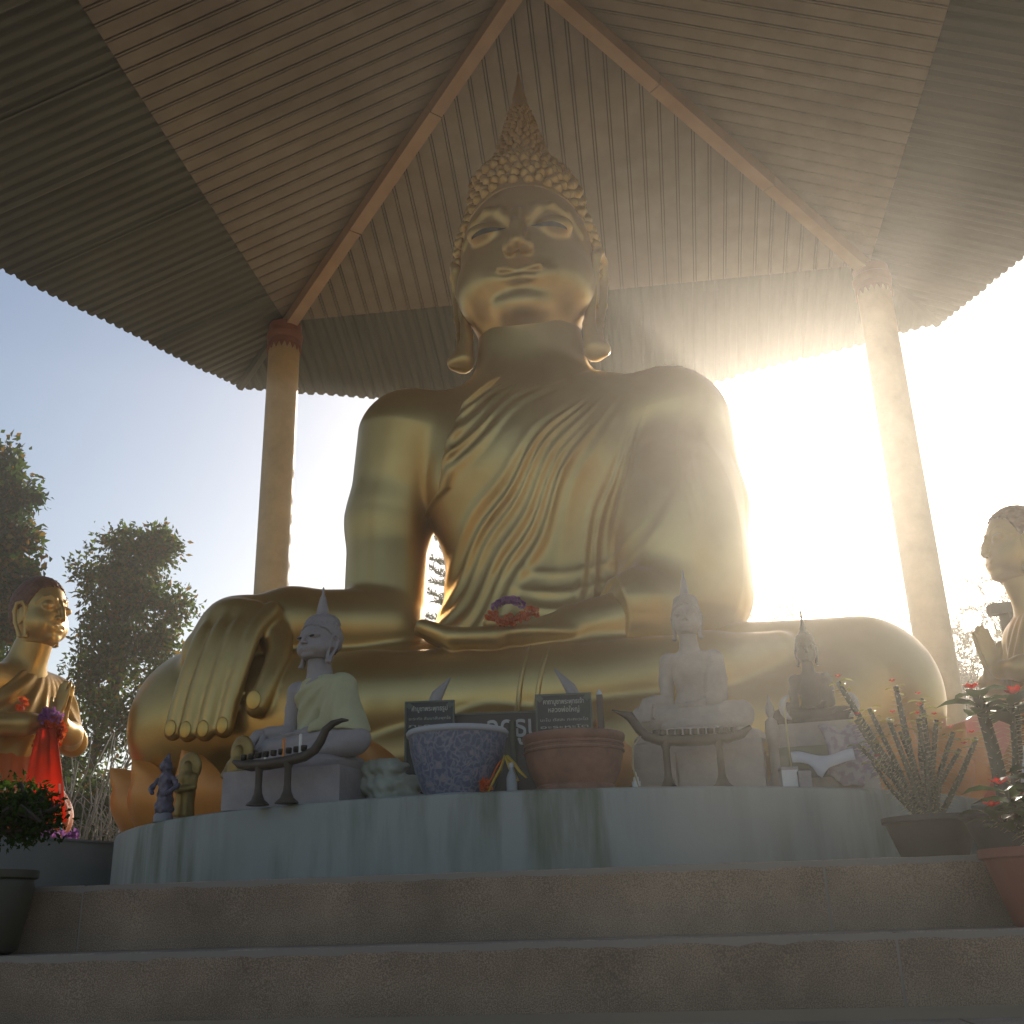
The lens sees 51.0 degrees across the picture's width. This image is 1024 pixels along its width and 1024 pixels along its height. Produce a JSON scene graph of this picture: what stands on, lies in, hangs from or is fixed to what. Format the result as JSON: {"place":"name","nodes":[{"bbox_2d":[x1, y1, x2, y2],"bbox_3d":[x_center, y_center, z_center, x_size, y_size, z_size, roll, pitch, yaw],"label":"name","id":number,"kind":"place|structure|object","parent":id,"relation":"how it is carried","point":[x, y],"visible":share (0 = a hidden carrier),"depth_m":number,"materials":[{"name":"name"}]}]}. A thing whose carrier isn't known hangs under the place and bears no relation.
{"place":"outdoors","nodes":[
{"label":"outdoors","id":0,"kind":"place"},
{"bbox_2d":[0,256,1023,791],"label":"sky","id":1,"kind":"structure","parent":0,"point":[117,426],"materials":[{"name":"white"}]},
{"bbox_2d":[55,1005,1023,1023],"bbox_3d":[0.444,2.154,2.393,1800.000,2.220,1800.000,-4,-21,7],"label":"ground","id":2,"kind":"structure","parent":0,"point":[957,1012],"depth_m":2.42,"materials":[{"name":"concrete"}]},
{"bbox_2d":[0,430,56,661],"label":"broadleaf tree","id":3,"kind":"object","parent":2,"relation":"on","point":[18,541],"visible":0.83,"depth_m":14.80,"materials":[{"name":"green plant"}]},
{"bbox_2d":[64,778,95,810],"bbox_3d":[-6.266,3.862,12.258,3.048,2.597,1.458,-4,-21,7],"label":"shrub","id":4,"kind":"object","parent":2,"relation":"on","point":[84,784],"visible":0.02,"depth_m":12.73,"materials":[{"name":"green plant"}]},
{"bbox_2d":[61,758,124,840],"bbox_3d":[-4.964,3.937,12.262,2.329,2.380,1.518,-4,-21,7],"label":"shrub","id":5,"kind":"object","parent":2,"relation":"on","point":[78,808],"visible":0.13,"depth_m":12.30,"materials":[{"name":"brown plant"}]},
{"bbox_2d":[76,809,115,840],"bbox_3d":[-3.910,4.012,11.815,2.094,1.873,1.577,-4,-21,7],"label":"shrub","id":6,"kind":"object","parent":2,"relation":"on","point":[104,828],"visible":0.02,"depth_m":11.97,"materials":[{"name":"green plant"}]},
{"bbox_2d":[63,732,129,840],"bbox_3d":[-4.127,3.315,10.879,3.353,2.329,1.518,-4,-21,7],"label":"bare shrub","id":7,"kind":"object","parent":2,"relation":"on","point":[97,828],"visible":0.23,"depth_m":11.03,"materials":[{"name":"brown plant"}]},
{"bbox_2d":[57,516,206,784],"bbox_3d":[-5.637,2.984,14.645,3.068,6.303,1.592,-4,-21,7],"label":"loose tree","id":8,"kind":"object","parent":2,"relation":"on","point":[118,634],"visible":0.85,"depth_m":15.00,"materials":[{"name":"green plant"}]},
{"bbox_2d":[425,534,444,619],"bbox_3d":[-0.510,2.516,15.393,2.406,7.511,2.289,4,-21,-14],"label":"conifer","id":9,"kind":"object","parent":2,"relation":"on","point":[439,600],"visible":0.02,"depth_m":15.74,"materials":[{"name":"green plant"}]},
{"bbox_2d":[0,854,1023,1023],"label":"stairs","id":10,"kind":"structure","parent":2,"relation":"on","point":[926,931],"depth_m":2.67,"materials":[{"name":"beige concrete"}]},
{"bbox_2d":[0,869,39,954],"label":"plant pot","id":11,"kind":"object","parent":10,"relation":"on","point":[17,887],"visible":1,"depth_m":2.88,"materials":[{"name":"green ceramic"}]},
{"bbox_2d":[0,769,79,854],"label":"potted shrub","id":12,"kind":"object","parent":11,"relation":"on","point":[23,813],"visible":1,"depth_m":3.00,"materials":[{"name":"green plant"}]},
{"bbox_2d":[881,812,972,856],"bbox_3d":[1.309,1.021,3.339,0.290,0.140,0.290,-4,-21,7],"label":"plant pot","id":13,"kind":"object","parent":10,"relation":"on","point":[929,834],"visible":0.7,"depth_m":3.24,"materials":[{"name":"ceramic"}]},
{"bbox_2d":[829,675,982,814],"bbox_3d":[1.283,0.743,3.413,0.470,0.480,0.230,-4,-21,7],"label":"crown of thorns","id":14,"kind":"object","parent":13,"relation":"on","point":[923,795],"visible":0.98,"depth_m":3.40,"materials":[{"name":"beige"}]},
{"bbox_2d":[958,808,1023,849],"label":"plant pot","id":15,"kind":"object","parent":10,"relation":"on","point":[991,837],"visible":0.32,"depth_m":3.04,"materials":[{"name":"ceramic"}]},
{"bbox_2d":[935,682,1023,806],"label":"crown of thorns","id":16,"kind":"object","parent":15,"relation":"on","point":[1010,712],"visible":0.88,"depth_m":3.16,"materials":[{"name":"green plant"}]},
{"bbox_2d":[976,846,1023,926],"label":"plant pot","id":17,"kind":"object","parent":10,"relation":"on","point":[1005,866],"visible":1,"depth_m":2.57,"materials":[{"name":"ceramic"}]},
{"bbox_2d":[960,766,1023,845],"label":"crown of thorns","id":18,"kind":"object","parent":17,"relation":"in","point":[994,813],"visible":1,"depth_m":2.65,"materials":[{"name":"green plant"}]},
{"bbox_2d":[749,587,806,620],"bbox_3d":[4.321,3.764,16.268,1.188,5.444,0.965,-13,-24,28],"label":"feathery tree","id":19,"kind":"object","parent":2,"relation":"on","point":[788,613],"visible":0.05,"depth_m":16.85,"materials":[{"name":"green plant"}]},
{"bbox_2d":[859,611,909,630],"bbox_3d":[6.017,3.890,16.110,1.110,4.996,1.026,-4,-21,7],"label":"feathery tree","id":20,"kind":"object","parent":2,"relation":"on","point":[899,615],"visible":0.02,"depth_m":16.68,"materials":[{"name":"green plant"}]},
{"bbox_2d":[949,607,991,717],"bbox_3d":[6.130,3.392,14.092,1.012,4.492,1.031,-4,-21,7],"label":"feathery tree","id":21,"kind":"object","parent":2,"relation":"on","point":[970,676],"visible":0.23,"depth_m":14.49,"materials":[{"name":"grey plant"}]},
{"bbox_2d":[951,575,1013,707],"bbox_3d":[6.851,3.159,14.125,1.498,4.908,1.201,-4,-21,7],"label":"feathery tree","id":22,"kind":"object","parent":2,"relation":"on","point":[997,634],"visible":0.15,"depth_m":14.72,"materials":[{"name":"green plant"}]},
{"bbox_2d":[632,772,640,786],"bbox_3d":[0.466,1.012,4.026,0.034,0.072,0.033,-4,-21,7],"label":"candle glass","id":23,"kind":"object","parent":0,"point":[634,783],"visible":0.59,"depth_m":4.01,"materials":[{"name":"clear glass"}]},
{"bbox_2d":[1021,745,1023,782],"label":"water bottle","id":24,"kind":"object","parent":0,"point":[1022,780],"visible":0.12,"depth_m":4.40,"materials":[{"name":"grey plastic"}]},
{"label":"terrace","id":25,"kind":"structure","parent":0,"visible":0},
{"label":"landing","id":26,"kind":"structure","parent":25,"relation":"on","visible":0},
{"bbox_2d":[0,835,113,887],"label":"disciple pedestal","id":27,"kind":"object","parent":26,"relation":"on","point":[73,862],"visible":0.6,"depth_m":5.53,"materials":[{"name":"grey stone"}]},
{"bbox_2d":[0,576,87,837],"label":"disciple statue","id":28,"kind":"object","parent":27,"relation":"on","point":[39,611],"visible":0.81,"depth_m":6.49,"materials":[{"name":"gold metal"}]},
{"bbox_2d":[15,696,29,710],"bbox_3d":[-2.848,1.116,6.245,0.069,0.090,0.087,2,-21,-10],"label":"marigold blossom","id":29,"kind":"object","parent":28,"relation":"attached to","point":[24,700],"visible":1,"depth_m":6.23,"materials":[{"name":"orange plant"}]},
{"bbox_2d":[31,706,52,746],"bbox_3d":[-2.710,1.261,6.225,0.131,0.266,0.107,4,-22,-15],"label":"flower garland","id":30,"kind":"object","parent":28,"relation":"hanging from","point":[43,714],"visible":0.36,"depth_m":6.22},
{"bbox_2d":[26,727,66,823],"bbox_3d":[-2.626,1.480,6.045,0.299,0.539,0.057,-4,-21,7],"label":"cloth","id":31,"kind":"object","parent":28,"relation":"hanging from","point":[45,762],"visible":0.62,"depth_m":6.06,"materials":[{"name":"red fabric"}]},
{"bbox_2d":[59,784,61,829],"bbox_3d":[-2.510,1.647,5.967,0.050,0.268,0.022,-4,-21,7],"label":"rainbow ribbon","id":32,"kind":"object","parent":31,"relation":"hanging from","point":[60,800],"visible":0.55,"depth_m":5.98,"materials":[{"name":"multicoloured"}]},
{"bbox_2d":[46,707,68,746],"bbox_3d":[-2.632,1.265,6.174,0.144,0.289,0.114,-4,-21,7],"label":"flower garland","id":33,"kind":"object","parent":28,"relation":"hanging from","point":[56,721],"visible":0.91,"depth_m":6.17},
{"bbox_2d":[40,828,78,838],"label":"offering flowers","id":34,"kind":"object","parent":27,"relation":"on","point":[74,834],"visible":0.46,"depth_m":5.78,"materials":[{"name":"purple plant"}]},
{"bbox_2d":[0,0,1023,726],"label":"pavilion","id":35,"kind":"structure","parent":26,"relation":"on","point":[270,196],"depth_m":8.90,"materials":[{"name":"brown metal"}]},
{"bbox_2d":[110,786,987,884],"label":"plinth","id":36,"kind":"structure","parent":26,"relation":"on","point":[539,829],"depth_m":3.88,"materials":[{"name":"grey paint"}]},
{"bbox_2d":[148,753,180,821],"bbox_3d":[-1.510,1.194,4.661,0.122,0.292,0.115,8,-23,-25],"label":"dark figurine","id":37,"kind":"object","parent":36,"relation":"on","point":[165,780],"visible":1,"depth_m":4.64,"materials":[{"name":"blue stone"}]},
{"bbox_2d":[173,752,201,818],"bbox_3d":[-1.461,1.233,4.803,0.138,0.319,0.118,-9,-22,18],"label":"halo figurine","id":38,"kind":"object","parent":36,"relation":"on","point":[190,766],"visible":0.84,"depth_m":4.78,"materials":[{"name":"gold metal"}]},
{"bbox_2d":[220,735,253,811],"bbox_3d":[-1.134,1.079,4.425,0.138,0.319,0.118,-12,-23,25],"label":"halo figurine","id":39,"kind":"object","parent":36,"relation":"on","point":[242,744],"visible":0.34,"depth_m":4.45,"materials":[{"name":"gold metal"}]},
{"bbox_2d":[232,718,348,806],"bbox_3d":[-0.856,0.960,4.109,0.515,0.301,0.090,-10,-22,20],"label":"candle rack","id":40,"kind":"object","parent":36,"relation":"on","point":[303,753],"visible":1,"depth_m":4.10,"materials":[{"name":"grey metal"}]},
{"bbox_2d":[221,753,365,810],"bbox_3d":[-0.861,1.121,4.410,0.521,0.211,0.369,-7,-21,14],"label":"marble block","id":41,"kind":"object","parent":36,"relation":"on","point":[318,777],"depth_m":4.25,"materials":[{"name":"white stone"}]},
{"bbox_2d":[249,587,370,759],"bbox_3d":[-0.860,0.695,4.621,0.682,0.782,0.286,-16,-25,33],"label":"white buddha","id":42,"kind":"object","parent":41,"relation":"on","point":[320,696],"visible":0.81,"depth_m":4.52,"materials":[{"name":"grey stone"}]},
{"bbox_2d":[360,758,423,797],"bbox_3d":[-0.492,1.110,4.388,0.304,0.208,0.163,-4,-21,7],"label":"crumpled bag","id":43,"kind":"object","parent":36,"relation":"on","point":[385,777],"visible":0.63,"depth_m":4.34,"materials":[{"name":"white plastic"}]},
{"bbox_2d":[404,700,454,793],"bbox_3d":[-0.363,1.095,4.783,0.225,0.500,0.063,-3,-21,3],"label":"prayer plaque","id":44,"kind":"object","parent":36,"relation":"on","point":[423,713],"visible":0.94,"depth_m":4.82,"materials":[{"name":"grey paint"}]},
{"bbox_2d":[429,678,450,700],"bbox_3d":[-0.358,1.076,4.928,0.148,0.645,0.103,-4,-21,7],"label":"tusk","id":45,"kind":"object","parent":36,"relation":"on","point":[438,693],"visible":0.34,"depth_m":5.02},
{"bbox_2d":[406,723,507,794],"bbox_3d":[-0.211,0.985,4.168,0.402,0.262,0.402,-4,-21,7],"label":"blue bowl","id":46,"kind":"object","parent":36,"relation":"on","point":[447,758],"visible":0.76,"depth_m":4.03,"materials":[{"name":"ceramic"}]},
{"bbox_2d":[455,710,536,790],"bbox_3d":[-0.077,1.115,4.782,0.724,0.447,0.057,-3,-21,3],"label":"name board","id":47,"kind":"object","parent":36,"relation":"on","point":[518,725],"visible":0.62,"depth_m":4.82,"materials":[{"name":"brown"}]},
{"bbox_2d":[479,755,526,791],"bbox_3d":[-0.036,0.987,4.036,0.182,0.149,0.082,0,-21,-4],"label":"ribbon garland","id":48,"kind":"object","parent":36,"relation":"on","point":[485,784],"visible":0.97,"depth_m":4.02,"materials":[{"name":"orange"}]},
{"bbox_2d":[506,763,517,790],"bbox_3d":[-0.001,0.997,4.014,0.042,0.117,0.042,-4,-21,7],"label":"bottle","id":49,"kind":"object","parent":36,"relation":"on","point":[511,781],"visible":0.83,"depth_m":4.00,"materials":[{"name":"grey"}]},
{"bbox_2d":[110,72,991,832],"bbox_3d":[0.054,-0.819,6.780,4.814,5.487,2.341,-4,-21,7],"label":"giant buddha statue","id":50,"kind":"object","parent":36,"relation":"on","point":[562,484],"visible":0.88,"depth_m":6.12,"materials":[{"name":"gold metal"}]},
{"bbox_2d":[484,595,539,626],"bbox_3d":[-0.002,0.502,5.497,0.288,0.171,0.103,-4,-21,7],"label":"flower garland","id":51,"kind":"object","parent":50,"relation":"on","point":[505,620],"visible":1,"depth_m":5.49},
{"bbox_2d":[535,692,592,731],"bbox_3d":[0.236,1.051,4.712,0.250,0.500,0.063,-3,-21,3],"label":"prayer plaque","id":52,"kind":"object","parent":36,"relation":"on","point":[563,710],"visible":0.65,"depth_m":4.75,"materials":[{"name":"grey paint"}]},
{"bbox_2d":[554,669,579,692],"bbox_3d":[0.281,1.021,4.855,0.163,0.659,0.103,-4,-21,7],"label":"tusk","id":53,"kind":"object","parent":36,"relation":"on","point":[568,685],"visible":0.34,"depth_m":4.95},
{"bbox_2d":[522,728,624,789],"bbox_3d":[0.239,0.967,4.098,0.398,0.220,0.398,-4,-21,7],"label":"incense pot","id":54,"kind":"object","parent":36,"relation":"on","point":[565,758],"visible":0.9,"depth_m":3.96,"materials":[{"name":"red ceramic"}]},
{"bbox_2d":[596,689,604,727],"bbox_3d":[0.396,1.032,4.697,0.028,0.515,0.028,-4,-21,7],"label":"corner post","id":55,"kind":"object","parent":36,"relation":"on","point":[600,710],"visible":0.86,"depth_m":4.74,"materials":[{"name":"grey"}]},
{"bbox_2d":[632,736,658,786],"bbox_3d":[0.488,0.919,3.955,0.095,0.190,0.017,-4,-21,7],"label":"wire stand","id":56,"kind":"object","parent":36,"relation":"on","point":[633,765],"visible":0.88,"depth_m":3.95,"materials":[{"name":"beige"}]},
{"bbox_2d":[612,709,751,785],"bbox_3d":[0.650,0.892,4.064,0.526,0.313,0.090,-3,-21,4],"label":"candle rack","id":57,"kind":"object","parent":36,"relation":"on","point":[718,739],"visible":0.94,"depth_m":4.06,"materials":[{"name":"grey metal"}]},
{"bbox_2d":[634,726,767,786],"bbox_3d":[0.766,1.019,4.335,0.528,0.262,0.373,-6,-21,12],"label":"stone pedestal","id":58,"kind":"object","parent":36,"relation":"on","point":[745,761],"visible":0.57,"depth_m":4.17,"materials":[{"name":"white stone"}]},
{"bbox_2d":[633,570,754,731],"bbox_3d":[0.733,0.580,4.511,0.502,0.719,0.214,-7,-21,13],"label":"grey buddha","id":59,"kind":"object","parent":58,"relation":"on","point":[693,673],"visible":0.9,"depth_m":4.43,"materials":[{"name":"stone"}]},
{"bbox_2d":[765,695,780,785],"bbox_3d":[1.070,0.952,4.391,0.090,0.410,0.070,-4,-21,7],"label":"pale figurine","id":60,"kind":"object","parent":36,"relation":"on","point":[772,733],"visible":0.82,"depth_m":4.38,"materials":[{"name":"grey stone"}]},
{"bbox_2d":[783,706,790,766],"bbox_3d":[1.116,0.959,4.328,0.012,0.350,0.008,-4,-21,7],"label":"incense stick","id":61,"kind":"object","parent":36,"relation":"on","point":[787,736],"visible":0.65,"depth_m":4.34,"materials":[{"name":"beige"}]},
{"bbox_2d":[778,766,798,786],"bbox_3d":[1.075,1.037,4.165,0.067,0.090,0.051,-1,-21,-1],"label":"box","id":62,"kind":"object","parent":36,"relation":"on","point":[788,777],"visible":0.82,"depth_m":4.15,"materials":[{"name":"white cardboard"}]},
{"bbox_2d":[797,771,812,786],"bbox_3d":[1.127,1.036,4.136,0.050,0.070,0.038,-1,-21,-1],"label":"box","id":63,"kind":"object","parent":36,"relation":"on","point":[804,778],"visible":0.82,"depth_m":4.12,"materials":[{"name":"white cardboard"}]},
{"bbox_2d":[768,719,881,788],"bbox_3d":[1.271,1.024,4.421,0.440,0.285,0.300,-8,-22,16],"label":"stacked seat","id":64,"kind":"object","parent":36,"relation":"on","point":[807,737],"visible":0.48,"depth_m":4.34,"materials":[{"name":"grey stone"}]},
{"bbox_2d":[779,695,791,719],"bbox_3d":[1.123,0.805,4.417,0.048,0.102,0.028,-4,-21,7],"label":"crescent horn","id":65,"kind":"object","parent":64,"relation":"on","point":[783,701],"visible":0.99,"depth_m":4.41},
{"bbox_2d":[773,610,853,724],"bbox_3d":[1.256,0.664,4.577,0.331,0.516,0.141,-6,-21,12],"label":"dark bronze statue","id":66,"kind":"object","parent":64,"relation":"on","point":[812,688],"visible":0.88,"depth_m":4.52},
{"bbox_2d":[791,749,854,776],"bbox_3d":[1.213,0.979,4.175,0.240,0.109,0.039,-4,-21,7],"label":"white scarf","id":67,"kind":"object","parent":64,"relation":"attached to","point":[820,765],"visible":1,"depth_m":4.18,"materials":[{"name":"grey fabric"}]},
{"bbox_2d":[818,724,880,786],"bbox_3d":[1.348,0.962,4.264,0.222,0.258,0.088,-4,-21,7],"label":"printed cloth","id":68,"kind":"object","parent":64,"relation":"hanging from","point":[850,772],"visible":0.62,"depth_m":4.25,"materials":[{"name":"white fabric"}]},
{"bbox_2d":[847,692,859,716],"bbox_3d":[1.395,0.785,4.385,0.048,0.102,0.028,-4,-21,7],"label":"crescent horn","id":69,"kind":"object","parent":64,"relation":"on","point":[854,697],"visible":0.48,"depth_m":4.38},
{"bbox_2d":[952,714,1010,797],"bbox_3d":[2.615,1.506,5.669,0.480,0.823,0.572,-12,-23,25],"label":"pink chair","id":70,"kind":"object","parent":26,"relation":"on","point":[970,725],"visible":0.09,"depth_m":5.54,"materials":[{"name":"pink plastic"}]},
{"bbox_2d":[986,602,1012,633],"bbox_3d":[3.055,1.263,6.127,0.383,1.572,0.084,-3,-21,3],"label":"shaped post","id":71,"kind":"object","parent":26,"relation":"on","point":[1003,611],"visible":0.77,"depth_m":6.36,"materials":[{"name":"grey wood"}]},
{"bbox_3d":[2.527,1.371,4.538,1.180,0.270,1.340,0,-21,-4],"label":"disciple pedestal","id":72,"kind":"object","parent":26,"relation":"on","visible":0},
{"bbox_2d":[971,505,1023,794],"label":"disciple statue","id":73,"kind":"object","parent":72,"relation":"on","point":[1002,555],"visible":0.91,"depth_m":4.90,"materials":[{"name":"gold metal"}]}
]}

